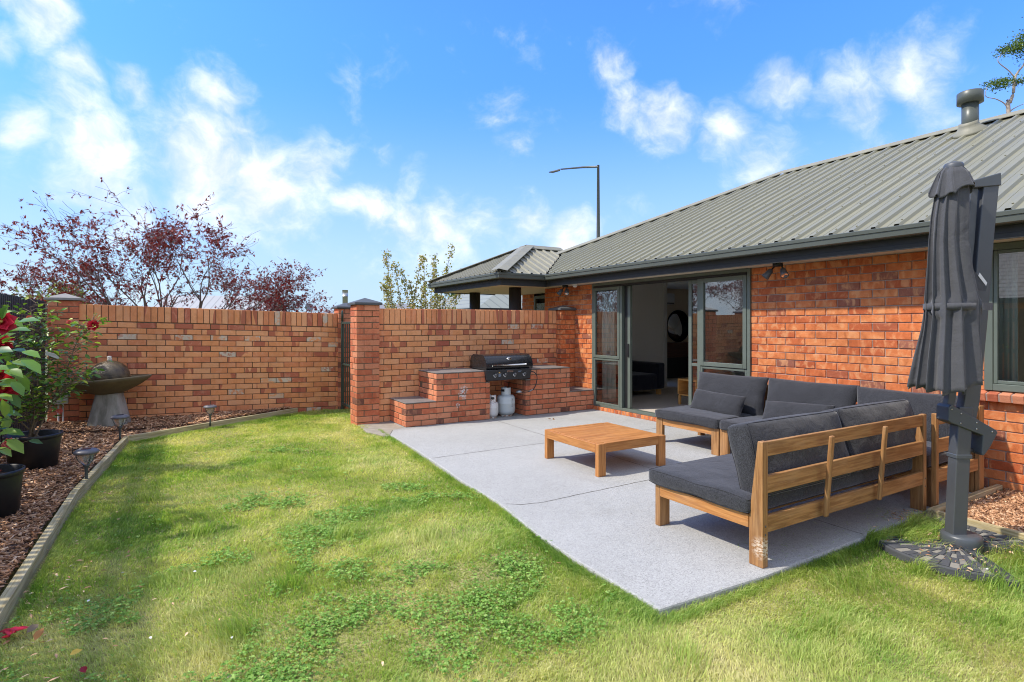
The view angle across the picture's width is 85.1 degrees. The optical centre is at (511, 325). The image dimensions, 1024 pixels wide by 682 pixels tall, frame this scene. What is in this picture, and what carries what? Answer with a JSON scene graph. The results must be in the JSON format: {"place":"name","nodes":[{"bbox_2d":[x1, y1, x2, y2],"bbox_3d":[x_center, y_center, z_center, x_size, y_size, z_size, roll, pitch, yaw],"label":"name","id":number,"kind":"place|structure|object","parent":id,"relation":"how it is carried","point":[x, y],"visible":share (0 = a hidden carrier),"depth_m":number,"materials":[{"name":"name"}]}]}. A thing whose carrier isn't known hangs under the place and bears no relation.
{"place":"outdoors","nodes":[
{"label":"outdoors","id":0,"kind":"place"},
{"bbox_2d":[45,350,47,420],"bbox_3d":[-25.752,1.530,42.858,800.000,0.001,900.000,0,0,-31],"label":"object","id":1,"kind":"structure","parent":0,"point":[45,392],"depth_m":14.45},
{"bbox_2d":[0,293,44,457],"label":"batten fence","id":2,"kind":"object","parent":1,"relation":"on","point":[6,298],"visible":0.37,"depth_m":6.56,"materials":[{"name":"black wood"}]},
{"bbox_2d":[0,491,77,630],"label":"edging board","id":3,"kind":"object","parent":1,"relation":"on","point":[19,581],"visible":0.75,"depth_m":3.33,"materials":[{"name":"grey wood"}]},
{"bbox_2d":[11,278,90,327],"bbox_3d":[-29.136,-0.780,35.480,4.217,5.020,4.689,0,0,-31],"label":"distant tree","id":4,"kind":"object","parent":1,"relation":"on","point":[54,289],"visible":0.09,"depth_m":35.24,"materials":[{"name":"red plant"}]},
{"bbox_2d":[72,436,127,500],"bbox_3d":[-4.250,1.468,5.831,0.050,0.165,2.573,0,0,-27],"label":"edging board","id":5,"kind":"object","parent":1,"relation":"on","point":[83,485],"visible":0.53,"depth_m":5.50,"materials":[{"name":"beige wood"}]},
{"bbox_2d":[0,177,338,346],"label":"maple tree","id":6,"kind":"object","parent":1,"relation":"on","point":[87,270],"visible":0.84,"depth_m":10.18,"materials":[{"name":"red plant"}]},
{"bbox_2d":[79,304,337,420],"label":"garden wall","id":7,"kind":"structure","parent":1,"relation":"on","point":[194,360],"depth_m":8.80,"materials":[{"name":"brick"}]},
{"bbox_2d":[128,408,297,442],"bbox_3d":[-4.225,1.468,8.206,0.045,0.165,2.688,0,0,27],"label":"edging board","id":8,"kind":"object","parent":1,"relation":"on","point":[149,435],"visible":0.49,"depth_m":7.91,"materials":[{"name":"wood"}]},
{"bbox_2d":[331,303,350,409],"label":"brick pillar","id":9,"kind":"structure","parent":1,"relation":"on","point":[344,307],"depth_m":9.79,"materials":[{"name":"brown brick"}]},
{"bbox_2d":[342,290,347,303],"bbox_3d":[-8.970,-0.190,29.995,0.300,3.440,0.300,0,0,-31],"label":"chimney flue","id":10,"kind":"object","parent":1,"relation":"on","point":[344,296],"visible":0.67,"depth_m":29.89,"materials":[{"name":"silver metal"}]},
{"bbox_2d":[320,304,417,313],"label":"neighbour house","id":11,"kind":"structure","parent":1,"relation":"on","point":[404,306],"depth_m":48.42,"materials":[{"name":"beige paint"}]},
{"bbox_2d":[379,243,464,308],"bbox_3d":[-2.185,-0.261,13.573,2.300,3.582,1.020,0,0,-31],"label":"young tree","id":12,"kind":"object","parent":1,"relation":"on","point":[424,303],"visible":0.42,"depth_m":13.50,"materials":[{"name":"green plant"}]},
{"bbox_2d":[379,308,555,421],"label":"garden wall","id":13,"kind":"structure","parent":1,"relation":"on","point":[413,342],"depth_m":8.92,"materials":[{"name":"brick"}]},
{"bbox_2d":[415,294,521,309],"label":"neighbour house","id":14,"kind":"structure","parent":1,"relation":"on","point":[495,302],"depth_m":19.28,"materials":[{"name":"brick"}]},
{"bbox_2d":[549,165,599,237],"bbox_3d":[2.824,-2.830,25.014,2.341,8.720,0.261,0,0,1],"label":"street lamp","id":15,"kind":"object","parent":1,"relation":"on","point":[598,201],"visible":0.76,"depth_m":24.95,"materials":[{"name":"metal"}]},
{"bbox_2d":[426,88,1023,491],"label":"house","id":16,"kind":"structure","parent":1,"relation":"on","point":[843,239],"depth_m":6.96,"materials":[{"name":"brick"}]},
{"bbox_2d":[534,295,544,309],"bbox_3d":[0.926,0.380,12.001,0.050,2.100,1.580,0,0,-31],"label":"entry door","id":17,"kind":"structure","parent":16,"relation":"in","point":[537,306],"depth_m":12.51,"materials":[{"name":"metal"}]},
{"bbox_2d":[557,285,568,295],"bbox_3d":[0.933,-0.627,9.976,0.154,0.185,0.327,0,0,-31],"label":"security light","id":18,"kind":"object","parent":16,"relation":"attached to","point":[560,291],"visible":1,"depth_m":9.95,"materials":[{"name":"plastic"}]},
{"bbox_2d":[602,290,615,403],"bbox_3d":[1.643,0.250,9.476,0.084,2.140,0.292,0,0,-31],"label":"curtain","id":19,"kind":"object","parent":16,"relation":"hanging from","point":[609,344],"visible":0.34,"depth_m":9.42,"materials":[{"name":"grey fabric"}]},
{"bbox_2d":[598,354,663,394],"bbox_3d":[2.132,0.955,10.906,1.390,0.770,0.980,0,0,-31],"label":"indoor sofa","id":20,"kind":"object","parent":16,"relation":"on","point":[646,375],"visible":0.25,"depth_m":10.75,"materials":[{"name":"black fabric"}]},
{"bbox_2d":[616,353,619,373],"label":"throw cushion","id":21,"kind":"object","parent":20,"relation":"on","point":[617,365],"visible":0.06,"depth_m":10.70,"materials":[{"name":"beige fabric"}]},
{"bbox_2d":[667,293,674,304],"bbox_3d":[3.826,-0.690,14.310,0.800,0.280,0.210,0,0,-31],"label":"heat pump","id":22,"kind":"object","parent":16,"relation":"attached to","point":[670,298],"visible":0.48,"depth_m":14.35,"materials":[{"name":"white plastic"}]},
{"bbox_2d":[592,268,751,416],"bbox_3d":[2.213,0.325,8.306,0.120,2.086,3.090,0,0,-31],"label":"sliding door","id":23,"kind":"structure","parent":16,"relation":"in","point":[624,288],"depth_m":8.10,"materials":[{"name":"metal"}]},
{"bbox_2d":[667,310,687,341],"bbox_3d":[4.391,0.010,14.730,0.840,0.840,0.030,0,0,-31],"label":"wall mirror","id":24,"kind":"object","parent":16,"relation":"attached to","point":[677,325],"depth_m":14.72,"materials":[{"name":"black glass"}]},
{"bbox_2d":[678,377,696,403],"bbox_3d":[3.197,1.120,9.504,0.630,0.440,0.400,0,0,-31],"label":"side table","id":25,"kind":"object","parent":16,"relation":"on","point":[683,386],"visible":0.32,"depth_m":9.52,"materials":[{"name":"brown wood"}]},
{"bbox_2d":[762,263,788,279],"bbox_3d":[3.055,-0.627,6.444,0.154,0.185,0.327,0,0,-31],"label":"security light","id":26,"kind":"object","parent":16,"relation":"attached to","point":[784,274],"visible":1,"depth_m":6.41,"materials":[{"name":"plastic"}]},
{"bbox_2d":[984,241,1023,392],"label":"window","id":27,"kind":"structure","parent":16,"relation":"in","point":[991,355],"depth_m":4.88,"materials":[{"name":"metal"}]},
{"bbox_2d":[999,252,1017,380],"bbox_3d":[4.442,-0.070,4.997,0.060,1.400,0.131,0,0,-31],"label":"curtain","id":28,"kind":"object","parent":16,"relation":"hanging from","point":[1008,316],"visible":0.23,"depth_m":5.00,"materials":[{"name":"grey fabric"}]},
{"bbox_2d":[928,484,1002,518],"bbox_3d":[3.693,1.465,4.523,1.270,0.170,0.045,0,0,-31],"label":"edging board","id":29,"kind":"object","parent":1,"relation":"on","point":[984,492],"visible":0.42,"depth_m":4.59,"materials":[{"name":"beige wood"}]},
{"bbox_2d":[934,510,1023,539],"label":"edging board","id":30,"kind":"object","parent":1,"relation":"on","point":[994,528],"visible":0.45,"depth_m":3.85,"materials":[{"name":"beige wood"}]},
{"bbox_2d":[979,17,1023,112],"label":"gum tree","id":31,"kind":"object","parent":1,"relation":"on","point":[1013,49],"visible":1,"depth_m":15.98,"materials":[{"name":"green plant"}]},
{"bbox_2d":[0,408,285,589],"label":"mulch bed","id":32,"kind":"object","parent":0,"point":[68,490],"visible":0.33,"depth_m":5.21,"materials":[{"name":"wood"}]},
{"bbox_2d":[0,304,42,517],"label":"potted camellia","id":33,"kind":"object","parent":32,"relation":"on","point":[11,475],"visible":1,"depth_m":3.99,"materials":[{"name":"plant"}]},
{"bbox_2d":[0,295,112,469],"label":"potted camellia","id":34,"kind":"object","parent":32,"relation":"on","point":[45,454],"visible":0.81,"depth_m":5.43,"materials":[{"name":"plant"}]},
{"bbox_2d":[44,293,85,421],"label":"brick pillar","id":35,"kind":"structure","parent":32,"relation":"on","point":[70,303],"depth_m":7.80,"materials":[{"name":"brick"}]},
{"bbox_2d":[53,394,68,422],"bbox_3d":[-6.258,1.183,7.735,0.170,0.495,0.087,0,0,-31],"label":"electrical box","id":36,"kind":"object","parent":35,"relation":"attached to","point":[66,400],"visible":0.46,"depth_m":7.73,"materials":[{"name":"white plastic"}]},
{"bbox_2d":[73,447,99,478],"bbox_3d":[-3.845,1.278,5.040,0.196,0.334,0.196,0,0,-31],"label":"path light","id":37,"kind":"object","parent":32,"relation":"on","point":[85,456],"visible":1,"depth_m":5.01,"materials":[{"name":"silver plastic"}]},
{"bbox_2d":[64,356,151,426],"bbox_3d":[-5.601,0.906,7.751,1.008,0.968,1.009,0,0,-31],"label":"stone fountain","id":38,"kind":"object","parent":32,"relation":"on","point":[112,384],"visible":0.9,"depth_m":7.58,"materials":[{"name":"grey stone"}]},
{"bbox_2d":[110,414,129,440],"bbox_3d":[-4.840,1.271,6.890,0.200,0.342,0.200,0,0,-31],"label":"path light","id":39,"kind":"object","parent":32,"relation":"on","point":[119,420],"visible":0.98,"depth_m":6.85,"materials":[{"name":"silver plastic"}]},
{"bbox_2d":[203,405,216,425],"bbox_3d":[-4.309,1.283,7.967,0.176,0.302,0.176,0,0,-31],"label":"path light","id":40,"kind":"object","parent":32,"relation":"on","point":[209,409],"visible":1,"depth_m":7.93,"materials":[{"name":"silver plastic"}]},
{"bbox_2d":[154,295,313,312],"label":"neighbour house","id":41,"kind":"structure","parent":0,"point":[211,302],"depth_m":51.89,"materials":[{"name":"paint"}]},
{"bbox_2d":[358,421,402,437],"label":"path","id":42,"kind":"structure","parent":0,"point":[388,427],"depth_m":7.90,"materials":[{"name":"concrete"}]},
{"bbox_2d":[0,411,1023,681],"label":"lawn","id":43,"kind":"structure","parent":0,"point":[440,645],"depth_m":2.87,"materials":[{"name":"plant"}]},
{"bbox_2d":[27,624,38,632],"bbox_3d":[-2.262,1.425,2.635,0.038,0.022,0.047,0,0,-31],"label":"fallen leaf","id":44,"kind":"object","parent":43,"relation":"on","point":[32,627],"visible":1,"depth_m":2.63,"materials":[{"name":"grey plant"}]},
{"bbox_2d":[33,628,43,639],"bbox_3d":[-2.178,1.420,2.567,0.038,0.033,0.044,0,0,-31],"label":"fallen leaf","id":45,"kind":"object","parent":43,"relation":"on","point":[37,634],"visible":1,"depth_m":2.56,"materials":[{"name":"brown plant"}]},
{"bbox_2d":[70,648,81,654],"bbox_3d":[-1.912,1.429,2.447,0.044,0.014,0.024,0,0,-31],"label":"fallen leaf","id":46,"kind":"object","parent":43,"relation":"on","point":[75,651],"visible":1,"depth_m":2.45,"materials":[{"name":"yellow plant"}]},
{"bbox_2d":[79,666,86,672],"bbox_3d":[-1.790,1.435,2.331,0.030,0.014,0.034,0,0,-15],"label":"fallen petal","id":47,"kind":"object","parent":43,"relation":"on","point":[83,669],"visible":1,"depth_m":2.33,"materials":[{"name":"red plant"}]},
{"bbox_2d":[0,425,624,681],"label":"clover","id":48,"kind":"object","parent":43,"relation":"on","point":[250,675],"visible":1,"depth_m":2.83,"materials":[{"name":"green plant"}]},
{"bbox_2d":[341,310,350,408],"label":"metal gate","id":49,"kind":"structure","parent":43,"relation":"on","point":[343,404],"depth_m":9.62,"materials":[{"name":"black metal"}]},
{"bbox_2d":[347,298,382,425],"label":"brick pillar","id":50,"kind":"structure","parent":43,"relation":"on","point":[364,360],"depth_m":8.20,"materials":[{"name":"brick"}]},
{"bbox_2d":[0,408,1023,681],"bbox_3d":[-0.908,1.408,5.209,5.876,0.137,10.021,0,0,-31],"label":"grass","id":51,"kind":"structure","parent":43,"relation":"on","point":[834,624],"depth_m":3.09,"materials":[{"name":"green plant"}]},
{"bbox_2d":[0,626,27,637],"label":"fallen flower","id":52,"kind":"object","parent":51,"relation":"on","point":[8,632],"visible":0.99,"depth_m":2.61,"materials":[{"name":"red plant"}]},
{"bbox_2d":[0,450,1023,681],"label":"litter","id":53,"kind":"object","parent":43,"relation":"on","point":[382,662],"visible":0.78,"depth_m":3.36,"materials":[{"name":"brown plant"}]},
{"bbox_2d":[877,161,1023,587],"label":"cantilever umbrella","id":54,"kind":"object","parent":43,"relation":"on","point":[948,360],"visible":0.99,"depth_m":3.54,"materials":[{"name":"fabric"}]},
{"bbox_2d":[0,0,1023,312],"label":"sky","id":55,"kind":"structure","parent":0,"point":[340,133],"materials":[{"name":"blue"}]},
{"bbox_2d":[667,342,696,377],"bbox_3d":[4.090,0.885,14.357,1.600,0.910,0.400,0,0,-31],"label":"fireplace","id":56,"kind":"object","parent":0,"point":[677,359],"visible":0.3,"depth_m":14.28,"materials":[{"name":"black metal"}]},
{"bbox_2d":[390,409,985,616],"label":"patio","id":57,"kind":"structure","parent":0,"point":[615,535],"depth_m":4.29,"materials":[{"name":"concrete"}]},
{"bbox_2d":[390,368,489,426],"bbox_3d":[-1.091,1.058,8.467,1.356,0.745,0.691,0,0,-31],"label":"brick bench","id":58,"kind":"object","parent":57,"relation":"on","point":[451,395],"visible":1,"depth_m":8.23,"materials":[{"name":"red brick"}]},
{"bbox_2d":[470,353,532,380],"bbox_3d":[-0.167,0.645,8.890,0.870,0.386,0.627,0,0,-31],"label":"barbecue","id":59,"kind":"object","parent":58,"relation":"in","point":[504,366],"visible":1,"depth_m":8.68,"materials":[{"name":"metal"}]},
{"bbox_2d":[516,371,537,392],"bbox_3d":[0.232,0.890,8.864,0.352,0.338,0.099,0,0,-21],"label":"gas hose","id":60,"kind":"object","parent":59,"relation":"hanging from","point":[518,391],"visible":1,"depth_m":8.84,"materials":[{"name":"rubber"}]},
{"bbox_2d":[489,395,497,418],"bbox_3d":[-0.303,1.252,8.649,0.186,0.355,0.186,0,0,-31],"label":"gas cylinder","id":61,"kind":"object","parent":57,"relation":"on","point":[493,403],"visible":0.82,"depth_m":8.58,"materials":[{"name":"grey metal"}]},
{"bbox_2d":[497,387,514,416],"bbox_3d":[-0.097,1.205,8.878,0.295,0.450,0.295,0,0,-31],"label":"gas cylinder","id":62,"kind":"object","parent":57,"relation":"on","point":[506,401],"visible":0.97,"depth_m":8.77,"materials":[{"name":"grey metal"}]},
{"bbox_2d":[504,365,593,415],"bbox_3d":[0.638,1.060,9.505,1.404,0.740,0.693,0,0,-31],"label":"brick bench","id":63,"kind":"object","parent":57,"relation":"on","point":[553,391],"visible":0.88,"depth_m":9.13,"materials":[{"name":"red brick"}]},
{"bbox_2d":[548,305,576,386],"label":"brick pillar","id":64,"kind":"structure","parent":57,"relation":"on","point":[565,336],"depth_m":9.97,"materials":[{"name":"brick"}]},
{"bbox_2d":[545,422,665,476],"bbox_3d":[0.962,1.274,5.869,0.885,0.312,0.900,0,0,-31],"label":"coffee table","id":65,"kind":"object","parent":57,"relation":"on","point":[599,440],"visible":0.98,"depth_m":5.67,"materials":[{"name":"brown wood"}]},
{"bbox_2d":[437,419,861,533],"bbox_3d":[1.192,1.429,6.155,3.953,0.001,4.023,0,0,13],"label":"patio joint","id":66,"kind":"object","parent":57,"relation":"on","point":[611,487],"visible":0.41,"depth_m":5.03,"materials":[{"name":"grey concrete"}]},
{"bbox_2d":[656,398,764,455],"bbox_3d":[2.421,1.058,6.750,0.923,0.745,0.933,0,0,-31],"label":"outdoor sofa","id":67,"kind":"object","parent":57,"relation":"on","point":[661,423],"visible":0.2,"depth_m":6.41,"materials":[{"name":"brown wood"}]},
{"bbox_2d":[655,405,752,428],"bbox_3d":[2.340,1.081,6.697,0.820,0.147,0.960,0,0,-31],"label":"seat cushion","id":68,"kind":"object","parent":67,"relation":"on","point":[687,414],"visible":0.67,"depth_m":6.45,"materials":[{"name":"grey fabric"}]},
{"bbox_2d":[690,389,745,416],"bbox_3d":[2.433,0.926,6.630,0.209,0.277,0.732,0,0,-31],"label":"lumbar pillow","id":69,"kind":"object","parent":68,"relation":"on","point":[727,404],"visible":0.77,"depth_m":6.52,"materials":[{"name":"grey fabric"}]},
{"bbox_2d":[697,371,768,415],"bbox_3d":[2.637,0.825,6.781,0.247,0.462,0.985,0,0,-31],"label":"back cushion","id":70,"kind":"object","parent":68,"relation":"on","point":[752,389],"visible":0.62,"depth_m":6.56,"materials":[{"name":"grey fabric"}]},
{"bbox_2d":[655,414,925,568],"bbox_3d":[2.142,1.058,4.131,2.033,0.745,0.943,0,0,-31],"label":"outdoor sofa","id":71,"kind":"object","parent":57,"relation":"on","point":[759,521],"visible":0.79,"depth_m":3.66,"materials":[{"name":"brown wood"}]},
{"bbox_2d":[649,453,911,512],"bbox_3d":[2.079,1.082,4.218,2.080,0.138,0.860,0,0,-31],"label":"seat cushion","id":72,"kind":"object","parent":71,"relation":"on","point":[714,480],"visible":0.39,"depth_m":3.79,"materials":[{"name":"grey fabric"}]},
{"bbox_2d":[727,411,852,495],"bbox_3d":[1.883,0.839,3.739,1.040,0.475,0.298,0,0,-31],"label":"back cushion","id":73,"kind":"object","parent":72,"relation":"on","point":[744,438],"visible":0.63,"depth_m":3.55,"materials":[{"name":"grey fabric"}]},
{"bbox_2d":[821,399,916,471],"bbox_3d":[2.767,0.830,4.268,1.060,0.476,0.299,0,0,-31],"label":"back cushion","id":74,"kind":"object","parent":72,"relation":"on","point":[858,414],"visible":0.42,"depth_m":4.14,"materials":[{"name":"grey fabric"}]},
{"bbox_2d":[738,507,897,560],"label":"grass clippings","id":75,"kind":"object","parent":57,"relation":"on","point":[838,530],"depth_m":4.01,"materials":[{"name":"green plant"}]},
{"bbox_2d":[720,384,983,506],"bbox_3d":[3.176,1.058,5.450,0.968,0.745,2.048,0,0,-31],"label":"outdoor sofa","id":76,"kind":"object","parent":57,"relation":"on","point":[936,472],"visible":0.2,"depth_m":4.41,"materials":[{"name":"brown wood"}]},
{"bbox_2d":[720,415,762,430],"bbox_3d":[2.873,1.079,5.810,0.820,0.146,1.120,0,0,-31],"label":"seat cushion","id":77,"kind":"object","parent":76,"relation":"on","point":[725,424],"visible":0.12,"depth_m":6.02,"materials":[{"name":"grey fabric"}]},
{"bbox_2d":[762,401,834,418],"bbox_3d":[2.944,0.930,5.781,0.211,0.288,0.758,0,0,-31],"label":"lumbar pillow","id":78,"kind":"object","parent":77,"relation":"on","point":[772,409],"visible":0.5,"depth_m":5.79,"materials":[{"name":"grey fabric"}]},
{"bbox_2d":[766,378,859,407],"bbox_3d":[3.149,0.825,5.933,0.240,0.462,0.995,0,0,-31],"label":"back cushion","id":79,"kind":"object","parent":77,"relation":"on","point":[836,395],"visible":0.55,"depth_m":5.83,"materials":[{"name":"grey fabric"}]},
{"bbox_2d":[926,441,947,467],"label":"seat cushion","id":80,"kind":"object","parent":76,"relation":"on","point":[943,457],"visible":0.07,"depth_m":4.53,"materials":[{"name":"grey fabric"}]},
{"bbox_2d":[857,386,957,441],"bbox_3d":[3.641,0.829,5.115,0.239,0.455,0.955,0,0,-31],"label":"back cushion","id":81,"kind":"object","parent":80,"relation":"on","point":[924,403],"visible":0.24,"depth_m":5.02,"materials":[{"name":"grey fabric"}]},
{"bbox_2d":[943,488,1023,531],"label":"bark chips","id":82,"kind":"object","parent":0,"point":[1004,508],"visible":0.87,"depth_m":4.28,"materials":[{"name":"brown wood"}]}
]}

